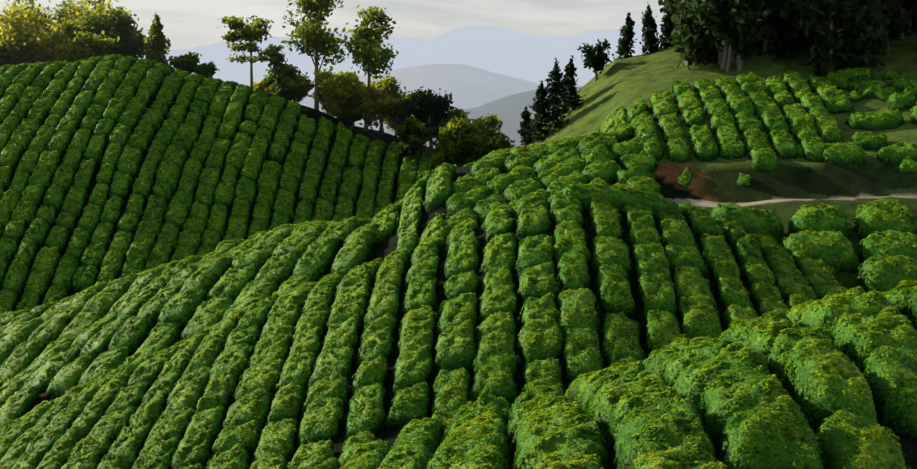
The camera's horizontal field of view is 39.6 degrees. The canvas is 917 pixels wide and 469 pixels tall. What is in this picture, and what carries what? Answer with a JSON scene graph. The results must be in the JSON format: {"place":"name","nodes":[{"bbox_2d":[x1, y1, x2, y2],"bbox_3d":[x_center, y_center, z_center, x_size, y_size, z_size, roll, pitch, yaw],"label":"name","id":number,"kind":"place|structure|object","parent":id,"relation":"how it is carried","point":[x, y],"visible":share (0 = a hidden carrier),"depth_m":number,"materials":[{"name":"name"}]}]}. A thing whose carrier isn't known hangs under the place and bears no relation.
{"place":"outdoors","nodes":[
{"label":"outdoors","id":0,"kind":"place"},
{"bbox_2d":[0,0,665,49],"label":"sky","id":1,"kind":"structure","parent":0,"point":[188,24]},
{"bbox_2d":[0,19,916,468],"bbox_3d":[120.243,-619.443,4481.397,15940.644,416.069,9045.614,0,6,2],"label":"terrain","id":2,"kind":"structure","parent":0,"point":[476,71],"depth_m":76.37,"materials":[{"name":"green plant"}]},
{"bbox_2d":[0,218,377,424],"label":"tea bushes","id":3,"kind":"object","parent":2,"relation":"on","point":[241,264],"visible":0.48,"depth_m":65.04,"materials":[{"name":"green plant"}]},
{"bbox_2d":[0,54,461,313],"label":"tea bushes","id":4,"kind":"object","parent":2,"relation":"on","point":[59,280],"visible":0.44,"depth_m":96.48,"materials":[{"name":"green plant"}]},
{"bbox_2d":[0,193,845,468],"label":"tea bushes","id":5,"kind":"object","parent":2,"relation":"on","point":[509,345],"visible":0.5,"depth_m":43.58,"materials":[{"name":"green plant"}]},
{"bbox_2d":[0,54,916,468],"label":"tea bushes","id":6,"kind":"object","parent":2,"relation":"on","point":[712,422],"visible":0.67,"depth_m":47.71,"materials":[{"name":"green plant"}]},
{"bbox_2d":[444,133,659,233],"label":"tea bushes","id":7,"kind":"object","parent":2,"relation":"on","point":[497,162],"visible":0.35,"depth_m":63.09,"materials":[{"name":"green plant"}]},
{"bbox_2d":[552,184,673,214],"bbox_3d":[6.114,-1.103,51.860,5.082,2.063,4.528,0,6,2],"label":"tea hedge","id":8,"kind":"object","parent":2,"relation":"on","point":[617,198],"visible":0.31,"depth_m":49.76,"materials":[{"name":"green plant"}]},
{"bbox_2d":[314,282,916,468],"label":"tea bushes","id":9,"kind":"object","parent":2,"relation":"on","point":[784,459],"visible":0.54,"depth_m":18.68,"materials":[{"name":"green plant"}]},
{"bbox_2d":[600,72,853,173],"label":"tea bushes","id":10,"kind":"object","parent":2,"relation":"on","point":[734,148],"visible":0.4,"depth_m":67.17,"materials":[{"name":"green plant"}]},
{"bbox_2d":[678,71,916,275],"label":"shrubs","id":11,"kind":"object","parent":2,"relation":"on","point":[905,169],"visible":0.19,"depth_m":61.96,"materials":[{"name":"green plant"}]},
{"bbox_2d":[710,200,916,292],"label":"tea bushes","id":12,"kind":"object","parent":2,"relation":"on","point":[826,253],"visible":0.58,"depth_m":51.11,"materials":[{"name":"green plant"}]},
{"bbox_2d":[823,68,916,166],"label":"tea bushes","id":13,"kind":"object","parent":2,"relation":"on","point":[876,123],"visible":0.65,"depth_m":65.60,"materials":[{"name":"green plant"}]}
]}

